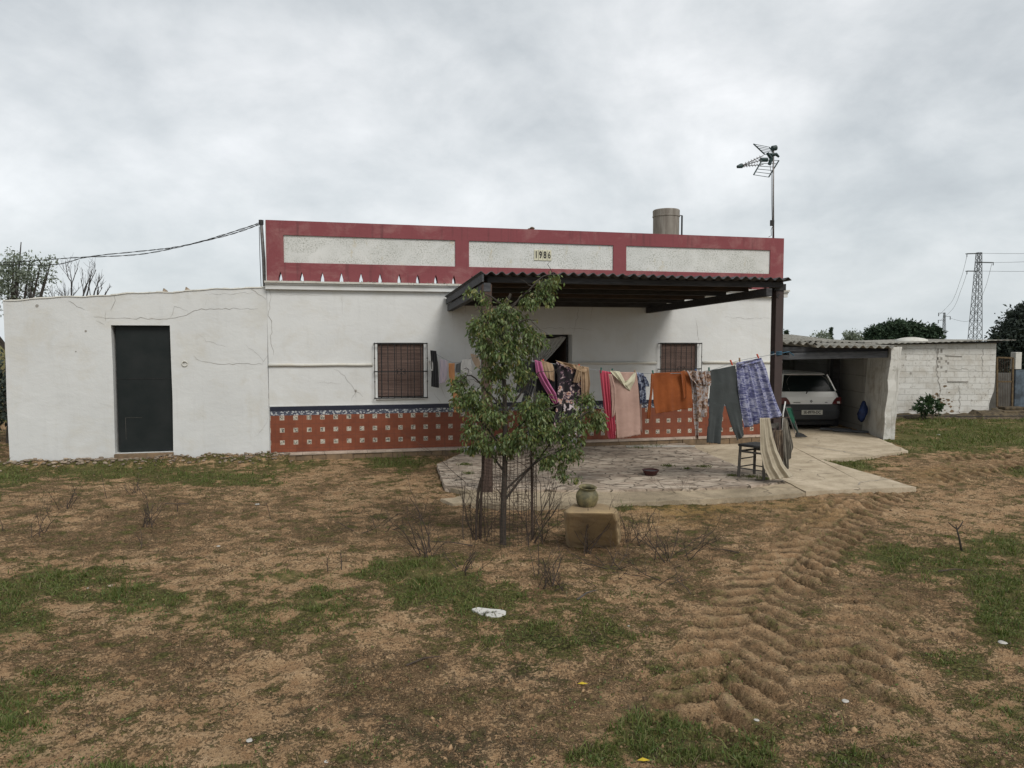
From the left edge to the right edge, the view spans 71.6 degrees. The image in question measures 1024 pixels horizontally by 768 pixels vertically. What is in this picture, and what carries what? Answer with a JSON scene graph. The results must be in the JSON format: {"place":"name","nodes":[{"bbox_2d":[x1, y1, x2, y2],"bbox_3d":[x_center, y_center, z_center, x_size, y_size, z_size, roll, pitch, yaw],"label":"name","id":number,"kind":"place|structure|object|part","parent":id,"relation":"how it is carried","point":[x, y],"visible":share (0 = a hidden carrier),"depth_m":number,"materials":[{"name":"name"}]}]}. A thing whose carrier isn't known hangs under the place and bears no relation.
{"place":"outdoors","nodes":[
{"label":"outdoors","id":0,"kind":"place"},
{"bbox_2d":[0,346,1023,767],"bbox_3d":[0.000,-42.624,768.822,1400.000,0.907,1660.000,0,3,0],"label":"ground","id":1,"kind":"structure","parent":0,"point":[820,516],"depth_m":5.42,"materials":[{"name":"soil"}]},
{"bbox_2d":[0,349,8,442],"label":"hedge","id":2,"kind":"object","parent":1,"relation":"on","point":[3,398],"visible":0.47,"depth_m":15.07,"materials":[{"name":"green plant"}]},
{"bbox_2d":[0,242,61,417],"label":"olive tree","id":3,"kind":"object","parent":1,"relation":"on","point":[17,275],"visible":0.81,"depth_m":19.32,"materials":[{"name":"green plant"}]},
{"bbox_2d":[26,485,61,537],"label":"dead shrub","id":4,"kind":"object","parent":1,"relation":"on","point":[41,520],"visible":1,"depth_m":7.87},
{"bbox_2d":[13,255,110,298],"bbox_3d":[-11.496,-1.079,18.056,2.521,4.496,1.038,0,3,0],"label":"bare fig tree","id":5,"kind":"object","parent":1,"relation":"on","point":[71,282],"visible":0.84,"depth_m":18.05,"materials":[{"name":"plant"}]},
{"bbox_2d":[45,480,83,509],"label":"dead shrub","id":6,"kind":"object","parent":1,"relation":"on","point":[69,504],"visible":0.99,"depth_m":9.11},
{"bbox_2d":[123,473,141,493],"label":"dead shrub","id":7,"kind":"object","parent":1,"relation":"on","point":[134,486],"visible":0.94,"depth_m":10.06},
{"bbox_2d":[2,286,269,460],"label":"outbuilding","id":8,"kind":"structure","parent":1,"relation":"on","point":[142,374],"depth_m":12.46,"materials":[{"name":"paint"}]},
{"bbox_2d":[115,326,172,451],"bbox_3d":[-6.466,0.086,12.531,0.901,2.212,0.036,-1,3,-13],"label":"door","id":9,"kind":"structure","parent":8,"relation":"in","point":[143,353],"depth_m":12.52,"materials":[{"name":"metal"}]},
{"bbox_2d":[259,220,265,285],"bbox_3d":[-4.550,-2.307,12.966,0.117,1.355,0.084,-1,4,-22],"label":"cable pole","id":10,"kind":"object","parent":8,"relation":"attached to","point":[261,231],"visible":0.83,"depth_m":12.93,"materials":[{"name":"grey metal"}]},
{"bbox_2d":[0,224,258,265],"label":"overhead cable","id":11,"kind":"object","parent":10,"relation":"attached to","point":[135,251],"visible":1,"depth_m":14.36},
{"bbox_2d":[3,223,257,262],"bbox_3d":[-9.583,-2.867,15.143,10.913,0.422,0.216,1,4,22],"label":"overhead cable","id":12,"kind":"object","parent":10,"relation":"attached to","point":[134,254],"visible":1,"depth_m":14.46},
{"bbox_2d":[0,451,292,470],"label":"rubble","id":13,"kind":"object","parent":1,"relation":"on","point":[81,461],"visible":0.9,"depth_m":12.16,"materials":[{"name":"stone"}]},
{"bbox_2d":[136,484,171,527],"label":"dead shrub","id":14,"kind":"object","parent":1,"relation":"on","point":[147,514],"visible":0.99,"depth_m":8.27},
{"bbox_2d":[164,503,188,511],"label":"bent twig","id":15,"kind":"object","parent":1,"relation":"on","point":[177,504],"visible":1,"depth_m":8.98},
{"bbox_2d":[324,550,341,571],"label":"dead shrub","id":16,"kind":"object","parent":1,"relation":"on","point":[335,558],"visible":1,"depth_m":6.68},
{"bbox_2d":[330,490,447,532],"bbox_3d":[-1.401,1.464,8.170,1.382,0.461,0.798,-3,4,-41],"label":"dead shrub","id":17,"kind":"object","parent":1,"relation":"on","point":[386,519],"visible":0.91,"depth_m":8.14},
{"bbox_2d":[406,472,429,552],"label":"dead shrub","id":18,"kind":"object","parent":1,"relation":"on","point":[421,519],"visible":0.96,"depth_m":7.25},
{"bbox_2d":[378,484,461,557],"bbox_3d":[-0.972,1.391,7.035,0.726,0.707,0.666,2,4,31],"label":"dead shrub","id":19,"kind":"object","parent":1,"relation":"on","point":[422,544],"visible":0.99,"depth_m":7.06,"materials":[{"name":"plant"}]},
{"bbox_2d":[406,656,439,665],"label":"fallen branch","id":20,"kind":"object","parent":1,"relation":"on","point":[415,661],"visible":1,"depth_m":4.72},
{"bbox_2d":[430,541,472,545],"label":"fallen branch","id":21,"kind":"object","parent":1,"relation":"on","point":[453,542],"visible":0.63,"depth_m":7.44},
{"bbox_2d":[440,496,471,505],"bbox_3d":[-0.649,1.615,9.556,0.543,0.115,0.393,-1,4,-24],"label":"paving slab","id":22,"kind":"object","parent":1,"relation":"on","point":[456,501],"depth_m":9.51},
{"bbox_2d":[430,530,494,575],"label":"dead shrub","id":23,"kind":"object","parent":1,"relation":"on","point":[467,566],"visible":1,"depth_m":6.57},
{"bbox_2d":[406,434,524,540],"bbox_3d":[-0.466,1.103,7.831,1.218,1.172,0.920,3,4,41],"label":"dead shrub","id":24,"kind":"object","parent":1,"relation":"on","point":[466,517],"visible":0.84,"depth_m":7.73,"materials":[{"name":"plant"}]},
{"bbox_2d":[472,607,505,617],"bbox_3d":[-0.182,1.798,5.554,0.272,0.041,0.124,0,17,0],"label":"broken slab","id":25,"kind":"object","parent":1,"relation":"on","point":[482,611],"depth_m":5.56,"materials":[{"name":"paint"}]},
{"bbox_2d":[465,465,533,504],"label":"dead shrub","id":26,"kind":"object","parent":1,"relation":"on","point":[507,490],"visible":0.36,"depth_m":9.32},
{"bbox_2d":[475,444,536,547],"bbox_3d":[-0.053,1.182,7.706,0.626,1.112,0.629,-3,5,-44],"label":"wire cage","id":27,"kind":"object","parent":1,"relation":"on","point":[532,517],"visible":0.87,"depth_m":7.63,"materials":[{"name":"metal"}]},
{"bbox_2d":[0,416,1023,767],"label":"grass","id":28,"kind":"structure","parent":1,"relation":"on","point":[6,720],"depth_m":5.74,"materials":[{"name":"plant"}]},
{"bbox_2d":[0,434,1023,767],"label":"dry straw","id":29,"kind":"object","parent":1,"relation":"on","point":[464,648],"visible":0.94,"depth_m":4.81,"materials":[{"name":"plant"}]},
{"bbox_2d":[0,444,1023,767],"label":"dry stalks","id":30,"kind":"object","parent":1,"relation":"on","point":[458,642],"visible":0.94,"depth_m":5.04,"materials":[{"name":"plant"}]},
{"bbox_2d":[496,502,556,576],"bbox_3d":[0.123,1.431,6.438,0.338,0.658,0.552,-2,4,-32],"label":"dead shrub","id":31,"kind":"object","parent":1,"relation":"on","point":[528,546],"visible":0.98,"depth_m":6.46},
{"bbox_2d":[264,220,789,459],"bbox_3d":[-0.100,-0.966,17.501,10.513,4.495,7.750,-1,3,-13],"label":"farmhouse","id":32,"kind":"object","parent":1,"relation":"on","point":[349,358],"visible":0.7,"depth_m":13.49,"materials":[{"name":"white paint"}]},
{"bbox_2d":[374,343,427,399],"bbox_3d":[-2.098,-0.248,13.409,1.002,1.063,0.273,-1,3,-13],"label":"window","id":33,"kind":"structure","parent":32,"relation":"in","point":[400,371],"depth_m":13.43,"materials":[{"name":"brown metal"}]},
{"bbox_2d":[555,337,565,410],"bbox_3d":[1.021,0.075,14.795,0.040,2.092,0.730,-1,3,-13],"label":"door","id":34,"kind":"structure","parent":32,"relation":"in","point":[560,354],"depth_m":14.66,"materials":[{"name":"brown wood"}]},
{"bbox_2d":[652,208,682,234],"bbox_3d":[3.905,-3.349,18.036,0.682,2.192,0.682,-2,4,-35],"label":"water tank","id":35,"kind":"object","parent":32,"relation":"on","point":[665,220],"visible":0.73,"depth_m":17.72,"materials":[{"name":"metal"}]},
{"bbox_2d":[658,343,701,393],"bbox_3d":[3.428,-0.319,14.642,0.941,1.063,0.273,-1,3,-13],"label":"window","id":36,"kind":"structure","parent":32,"relation":"in","point":[674,357],"depth_m":14.65,"materials":[{"name":"brown metal"}]},
{"bbox_2d":[736,144,779,237],"bbox_3d":[5.122,-4.054,14.687,1.625,1.971,0.281,-3,5,-44],"label":"tv antenna","id":37,"kind":"object","parent":32,"relation":"on","point":[769,155],"visible":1,"depth_m":14.91,"materials":[{"name":"grey metal"}]},
{"bbox_2d":[446,261,609,545],"bbox_3d":[0.172,0.239,7.451,1.699,3.080,0.817,-1,3,-10],"label":"young tree","id":38,"kind":"object","parent":1,"relation":"on","point":[538,412],"visible":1,"depth_m":7.37,"materials":[{"name":"green plant"}]},
{"bbox_2d":[488,432,583,544],"bbox_3d":[0.359,1.091,7.615,1.168,1.222,1.224,-1,4,-18],"label":"dead shrub","id":39,"kind":"object","parent":1,"relation":"on","point":[549,510],"visible":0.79,"depth_m":7.59,"materials":[{"name":"plant"}]},
{"bbox_2d":[520,539,574,591],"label":"dead shrub","id":40,"kind":"object","parent":1,"relation":"on","point":[545,572],"visible":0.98,"depth_m":6.15,"materials":[{"name":"plant"}]},
{"bbox_2d":[577,589,596,599],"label":"fallen branch","id":41,"kind":"object","parent":1,"relation":"on","point":[585,593],"visible":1,"depth_m":5.90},
{"bbox_2d":[564,504,620,547],"bbox_3d":[0.863,1.474,7.562,0.585,0.499,1.228,1,3,11],"label":"stone block","id":42,"kind":"object","parent":1,"relation":"on","point":[596,519],"depth_m":7.15,"materials":[{"name":"stone"}]},
{"bbox_2d":[576,484,597,507],"bbox_3d":[0.766,1.142,7.241,0.231,0.223,0.230,0,3,0],"label":"clay jug","id":43,"kind":"object","parent":42,"relation":"on","point":[586,494],"visible":1,"depth_m":7.16,"materials":[{"name":"ceramic"}]},
{"bbox_2d":[555,485,633,555],"bbox_3d":[0.797,1.412,7.203,0.826,0.826,0.673,0,3,0],"label":"dead shrub","id":44,"kind":"object","parent":1,"relation":"on","point":[586,543],"visible":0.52,"depth_m":7.14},
{"bbox_2d":[437,443,784,492],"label":"patio","id":45,"kind":"structure","parent":1,"relation":"on","point":[616,468],"depth_m":11.26,"materials":[{"name":"concrete"}]},
{"bbox_2d":[445,271,793,492],"bbox_3d":[1.615,-0.149,12.151,5.039,3.086,3.986,-1,3,-13],"label":"porch","id":46,"kind":"object","parent":45,"relation":"on","point":[652,293],"visible":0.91,"depth_m":10.98,"materials":[{"name":"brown wood"}]},
{"bbox_2d":[532,353,775,373],"bbox_3d":[1.844,-0.289,10.181,4.449,0.282,0.206,-1,3,-13],"label":"clothes line","id":47,"kind":"object","parent":46,"relation":"attached to","point":[679,373],"visible":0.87,"depth_m":10.22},
{"bbox_2d":[516,361,535,405],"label":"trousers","id":48,"kind":"object","parent":47,"relation":"hanging from","point":[530,388],"visible":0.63,"depth_m":9.72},
{"bbox_2d":[536,364,556,393],"bbox_3d":[0.485,-0.077,9.818,0.316,0.442,0.047,-1,3,-12],"label":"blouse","id":49,"kind":"object","parent":47,"relation":"hanging from","point":[539,387],"visible":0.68,"depth_m":9.83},
{"bbox_2d":[535,360,557,404],"bbox_3d":[0.482,-0.024,9.715,0.344,0.617,0.085,-1,3,-18],"label":"scarf","id":50,"kind":"object","parent":47,"relation":"hanging from","point":[546,384],"visible":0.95,"depth_m":9.70,"materials":[{"name":"fabric"}]},
{"bbox_2d":[541,360,553,380],"bbox_3d":[0.491,-0.182,9.748,0.199,0.302,0.058,-1,3,-14],"label":"cloth","id":51,"kind":"object","parent":47,"relation":"hanging from","point":[547,366],"visible":0.97,"depth_m":9.75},
{"bbox_2d":[554,362,583,438],"bbox_3d":[0.798,0.230,9.864,0.490,1.078,0.110,-1,3,-10],"label":"dress","id":52,"kind":"object","parent":47,"relation":"hanging from","point":[568,388],"visible":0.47,"depth_m":9.85,"materials":[{"name":"fabric"}]},
{"bbox_2d":[557,361,589,399],"bbox_3d":[0.841,-0.040,9.811,0.499,0.576,0.070,-1,3,-14],"label":"shawl","id":53,"kind":"object","parent":47,"relation":"hanging from","point":[582,372],"visible":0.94,"depth_m":9.84,"materials":[{"name":"fabric"}]},
{"bbox_2d":[600,371,615,438],"bbox_3d":[1.344,0.292,10.003,0.237,0.981,0.085,-1,3,-14],"label":"skirt","id":54,"kind":"object","parent":47,"relation":"hanging from","point":[606,393],"visible":0.94,"depth_m":9.99,"materials":[{"name":"fabric"}]},
{"bbox_2d":[608,371,641,438],"bbox_3d":[1.612,0.295,10.045,0.537,0.972,0.102,-1,3,-18],"label":"dress","id":55,"kind":"object","parent":47,"relation":"hanging from","point":[626,404],"visible":1,"depth_m":10.05,"materials":[{"name":"fabric"}]},
{"bbox_2d":[636,372,648,403],"bbox_3d":[1.849,0.060,10.096,0.198,0.462,0.077,0,3,0],"label":"blouse","id":56,"kind":"object","parent":47,"relation":"hanging from","point":[643,382],"visible":1,"depth_m":10.09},
{"bbox_2d":[647,371,692,418],"bbox_3d":[2.282,0.151,10.180,0.741,0.682,0.085,-1,3,-12],"label":"sweater","id":57,"kind":"object","parent":47,"relation":"hanging from","point":[672,392],"visible":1,"depth_m":10.19,"materials":[{"name":"fabric"}]},
{"bbox_2d":[687,371,710,438],"bbox_3d":[2.684,0.307,10.269,0.396,1.005,0.133,-1,3,-9],"label":"scarf","id":58,"kind":"object","parent":47,"relation":"hanging from","point":[701,380],"visible":1,"depth_m":10.29,"materials":[{"name":"fabric"}]},
{"bbox_2d":[706,365,743,443],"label":"trousers","id":59,"kind":"object","parent":47,"relation":"hanging from","point":[724,387],"visible":1,"depth_m":10.39,"materials":[{"name":"fabric"}]},
{"bbox_2d":[736,358,781,427],"bbox_3d":[3.665,0.131,10.490,0.806,1.042,0.101,-1,3,-13],"label":"skirt","id":60,"kind":"object","parent":47,"relation":"hanging from","point":[757,400],"visible":0.98,"depth_m":10.46,"materials":[{"name":"fabric"}]},
{"bbox_2d":[773,430,782,461],"bbox_3d":[3.949,0.974,10.556,0.183,0.581,0.053,-1,3,-10],"label":"rag","id":61,"kind":"object","parent":46,"relation":"hanging from","point":[778,436],"visible":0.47,"depth_m":10.56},
{"bbox_3d":[3.953,0.528,10.522,0.456,0.046,0.366,0,3,0],"label":"wire","id":62,"kind":"object","parent":46,"relation":"attached to","visible":0},
{"bbox_2d":[760,418,792,480],"bbox_3d":[3.874,0.947,10.373,0.595,0.921,0.078,-1,3,-13],"label":"rag","id":63,"kind":"object","parent":62,"relation":"hanging from","point":[774,466],"visible":1,"depth_m":10.35,"materials":[{"name":"fabric"}]},
{"bbox_2d":[782,418,792,468],"bbox_3d":[4.148,0.912,10.708,0.223,0.813,0.079,-2,4,-34],"label":"rag","id":64,"kind":"object","parent":62,"relation":"hanging from","point":[787,445],"visible":0.88,"depth_m":10.70,"materials":[{"name":"fabric"}]},
{"bbox_3d":[-0.968,-0.433,11.626,1.143,0.213,3.417,0,3,0],"label":"clothes line","id":65,"kind":"object","parent":46,"relation":"attached to","visible":0},
{"bbox_2d":[430,350,438,387],"bbox_3d":[-1.436,-0.280,13.197,0.032,0.694,0.317,-2,4,-35],"label":"dress","id":66,"kind":"object","parent":65,"relation":"hanging from","point":[434,377],"visible":1,"depth_m":13.20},
{"bbox_2d":[428,361,432,370],"bbox_3d":[-1.510,-0.343,13.282,0.143,0.197,0.068,3,5,43],"label":"cloth","id":67,"kind":"object","parent":66,"relation":"hanging from","point":[429,363],"visible":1,"depth_m":13.31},
{"bbox_2d":[439,359,447,383],"bbox_3d":[-1.244,-0.222,12.881,0.025,0.453,0.419,-2,4,-27],"label":"shirt","id":68,"kind":"object","parent":65,"relation":"hanging from","point":[443,371],"visible":1,"depth_m":12.88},
{"bbox_2d":[449,363,458,412],"bbox_3d":[-0.994,0.070,12.298,0.024,0.860,0.767,-1,4,-19],"label":"towel","id":69,"kind":"object","parent":65,"relation":"hanging from","point":[451,370],"visible":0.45,"depth_m":12.42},
{"bbox_2d":[455,363,460,372],"bbox_3d":[-0.915,-0.280,12.041,0.015,0.180,0.402,-1,3,-17],"label":"cloth","id":70,"kind":"object","parent":65,"relation":"hanging from","point":[458,368],"visible":1,"depth_m":12.01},
{"bbox_2d":[461,359,471,373],"bbox_3d":[-0.733,-0.293,11.425,0.024,0.249,0.893,-1,3,-15],"label":"shirt","id":71,"kind":"object","parent":65,"relation":"hanging from","point":[465,363],"visible":0.94,"depth_m":11.45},
{"bbox_2d":[471,354,479,368],"bbox_3d":[-0.553,-0.340,10.624,0.018,0.214,0.889,-1,3,-13],"label":"cloth","id":72,"kind":"object","parent":65,"relation":"hanging from","point":[476,361],"visible":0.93,"depth_m":10.53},
{"bbox_2d":[642,468,658,475],"bbox_3d":[2.154,1.373,11.033,0.270,0.083,0.270,0,3,0],"label":"bowl","id":73,"kind":"object","parent":45,"relation":"on","point":[650,471],"visible":1,"depth_m":10.97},
{"bbox_2d":[626,445,694,446],"bbox_3d":[2.930,1.229,14.005,1.370,0.030,0.035,0,3,-2],"label":"wood batten","id":74,"kind":"object","parent":45,"relation":"on","point":[667,446],"visible":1,"depth_m":14.01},
{"bbox_2d":[740,474,761,478],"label":"weed","id":75,"kind":"object","parent":45,"relation":"on","point":[751,476],"visible":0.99,"depth_m":10.86,"materials":[{"name":"green plant"}]},
{"bbox_2d":[737,423,778,480],"bbox_3d":[3.768,1.008,10.866,0.433,0.846,0.470,-3,4,-41],"label":"chair","id":76,"kind":"object","parent":45,"relation":"on","point":[754,446],"visible":0.62,"depth_m":10.88,"materials":[{"name":"brown wood"}]},
{"bbox_2d":[450,482,805,510],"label":"concrete kerb","id":77,"kind":"structure","parent":1,"relation":"on","point":[785,490],"depth_m":9.64,"materials":[{"name":"concrete"}]},
{"bbox_2d":[561,522,702,593],"bbox_3d":[1.073,1.540,6.583,1.296,0.483,1.158,0,3,0],"label":"dead shrub","id":78,"kind":"object","parent":1,"relation":"on","point":[629,563],"visible":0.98,"depth_m":6.55,"materials":[{"name":"plant"}]},
{"bbox_2d":[619,498,655,542],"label":"dead shrub","id":79,"kind":"object","parent":1,"relation":"on","point":[629,532],"visible":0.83,"depth_m":7.54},
{"bbox_2d":[654,477,689,492],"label":"dead shrub","id":80,"kind":"object","parent":1,"relation":"on","point":[674,485],"visible":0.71,"depth_m":10.04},
{"bbox_2d":[627,502,725,567],"bbox_3d":[1.579,1.502,7.090,1.144,0.689,0.994,2,4,29],"label":"dead shrub","id":81,"kind":"object","parent":1,"relation":"on","point":[656,542],"visible":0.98,"depth_m":7.01,"materials":[{"name":"plant"}]},
{"bbox_2d":[709,548,738,552],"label":"fallen branch","id":82,"kind":"object","parent":1,"relation":"on","point":[725,549],"visible":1,"depth_m":7.25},
{"bbox_2d":[809,329,830,338],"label":"scrub tree","id":83,"kind":"object","parent":1,"relation":"on","point":[821,334],"visible":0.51,"depth_m":74.54,"materials":[{"name":"green plant"}]},
{"bbox_2d":[827,327,833,338],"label":"cypress tree","id":84,"kind":"object","parent":1,"relation":"on","point":[831,331],"visible":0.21,"depth_m":79.69,"materials":[{"name":"green plant"}]},
{"bbox_2d":[842,328,863,340],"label":"olive tree","id":85,"kind":"object","parent":1,"relation":"on","point":[855,336],"visible":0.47,"depth_m":69.49,"materials":[{"name":"green plant"}]},
{"bbox_2d":[860,317,947,339],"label":"stone pine","id":86,"kind":"object","parent":1,"relation":"on","point":[897,328],"visible":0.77,"depth_m":102.84,"materials":[{"name":"green plant"}]},
{"bbox_2d":[909,392,945,418],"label":"leafy bush","id":87,"kind":"object","parent":1,"relation":"on","point":[928,402],"visible":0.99,"depth_m":19.52,"materials":[{"name":"green plant"}]},
{"bbox_2d":[858,339,1001,413],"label":"block shed","id":88,"kind":"structure","parent":1,"relation":"on","point":[956,376],"depth_m":20.32,"materials":[{"name":"white concrete"}]},
{"bbox_2d":[895,337,927,340],"bbox_3d":[12.299,-1.371,21.857,0.920,0.148,0.920,0,3,0],"label":"tank lid","id":89,"kind":"object","parent":88,"relation":"on","point":[911,339],"visible":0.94,"depth_m":21.55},
{"bbox_2d":[938,313,950,338],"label":"power pylon","id":90,"kind":"object","parent":1,"relation":"on","point":[944,321],"visible":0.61,"depth_m":298.79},
{"bbox_2d":[938,568,967,571],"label":"fallen branch","id":91,"kind":"object","parent":1,"relation":"on","point":[951,569],"visible":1,"depth_m":6.61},
{"bbox_2d":[948,521,963,550],"bbox_3d":[4.577,1.596,7.327,0.181,0.366,0.045,0,3,0],"label":"bare sapling","id":92,"kind":"object","parent":1,"relation":"on","point":[960,544],"visible":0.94,"depth_m":7.31,"materials":[{"name":"brown plant"}]},
{"bbox_2d":[896,409,1023,419],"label":"earth bank","id":93,"kind":"structure","parent":1,"relation":"on","point":[996,412],"depth_m":20.02,"materials":[{"name":"soil"}]},
{"bbox_2d":[897,415,1023,416],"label":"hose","id":94,"kind":"object","parent":1,"relation":"on","point":[958,416],"visible":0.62,"depth_m":19.60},
{"bbox_2d":[965,252,993,339],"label":"power pylon","id":95,"kind":"object","parent":1,"relation":"on","point":[977,289],"visible":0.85,"depth_m":99.28,"materials":[{"name":"metal"}]},
{"bbox_2d":[987,253,1023,253],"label":"power line","id":96,"kind":"object","parent":95,"relation":"attached to","point":[1005,253],"visible":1,"depth_m":91.76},
{"bbox_2d":[989,373,1010,409],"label":"wall","id":97,"kind":"structure","parent":1,"relation":"on","point":[992,403],"depth_m":22.25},
{"bbox_2d":[984,301,1023,372],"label":"dark tree","id":98,"kind":"object","parent":1,"relation":"on","point":[1009,332],"visible":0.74,"depth_m":37.66,"materials":[{"name":"green plant"}]},
{"bbox_2d":[992,406,1023,412],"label":"gate ramp","id":99,"kind":"structure","parent":1,"relation":"on","point":[1012,409],"depth_m":20.32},
{"bbox_2d":[1010,352,1023,406],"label":"painted wall","id":100,"kind":"structure","parent":1,"relation":"on","point":[1018,398],"depth_m":20.64,"materials":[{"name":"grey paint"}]},
{"bbox_2d":[991,357,1013,409],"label":"gate","id":101,"kind":"structure","parent":100,"relation":"attached to","point":[1011,381],"depth_m":20.62,"materials":[{"name":"metal"}]},
{"bbox_2d":[0,0,1023,341],"label":"sky","id":102,"kind":"structure","parent":0,"point":[896,127],"materials":[{"name":"grey"}]},
{"bbox_2d":[695,424,915,495],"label":"concrete path","id":103,"kind":"structure","parent":0,"point":[812,471],"depth_m":12.89,"materials":[{"name":"concrete"}]},
{"bbox_2d":[782,401,785,428],"bbox_3d":[5.001,0.822,13.070,0.070,1.011,0.028,0,3,0],"label":"stick","id":104,"kind":"object","parent":103,"relation":"on","point":[783,413],"visible":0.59,"depth_m":13.04,"materials":[{"name":"white plastic"}]},
{"bbox_2d":[785,407,798,434],"bbox_3d":[5.270,0.701,13.363,0.273,0.545,0.020,0,3,0],"label":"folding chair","id":105,"kind":"object","parent":103,"relation":"on","point":[790,414],"visible":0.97,"depth_m":13.35,"materials":[{"name":"green metal"}]},
{"bbox_2d":[786,410,806,436],"bbox_3d":[6.336,0.873,15.806,0.475,0.601,0.194,1,4,22],"label":"broom","id":106,"kind":"object","parent":103,"relation":"on","point":[799,434],"visible":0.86,"depth_m":15.77,"materials":[{"name":"grey plastic"}]},
{"bbox_2d":[781,370,840,426],"bbox_3d":[7.304,0.320,19.228,1.516,1.400,3.725,0,3,-1],"label":"parked car","id":107,"kind":"object","parent":103,"relation":"on","point":[810,397],"visible":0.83,"depth_m":17.48,"materials":[{"name":"white metal"}]},
{"bbox_3d":[7.312,-0.092,18.894,1.380,0.398,2.765,0,3,-1],"label":"window","id":108,"kind":"part","parent":107,"relation":"part of","materials":[{"name":"black glass"}]},
{"bbox_2d":[752,444,892,484],"bbox_3d":[5.069,1.337,12.807,3.074,0.030,4.873,-1,3,-15],"label":"slab joint","id":109,"kind":"object","parent":103,"relation":"on","point":[844,451],"visible":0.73,"depth_m":11.18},
{"bbox_2d":[820,428,851,429],"bbox_3d":[7.832,1.095,17.157,0.700,0.050,0.100,1,4,20],"label":"plank","id":110,"kind":"object","parent":103,"relation":"on","point":[833,428],"visible":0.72,"depth_m":17.15,"materials":[{"name":"grey wood"}]},
{"bbox_2d":[782,334,901,439],"bbox_3d":[6.575,-0.211,19.230,5.250,2.767,7.580,0,3,0],"label":"carport","id":111,"kind":"object","parent":103,"relation":"on","point":[859,372],"visible":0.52,"depth_m":16.38,"materials":[{"name":"white concrete"}]},
{"bbox_2d":[857,401,867,421],"bbox_3d":[8.192,0.643,16.619,0.240,0.500,0.230,0,3,0],"label":"plastic bag","id":112,"kind":"object","parent":111,"relation":"hanging from","point":[862,412],"visible":1,"depth_m":16.56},
{"bbox_2d":[832,429,868,432],"bbox_3d":[8.082,1.116,16.808,0.900,0.050,0.100,2,4,29],"label":"plank","id":113,"kind":"object","parent":103,"relation":"on","point":[846,430],"visible":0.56,"depth_m":16.79,"materials":[{"name":"grey wood"}]}
]}

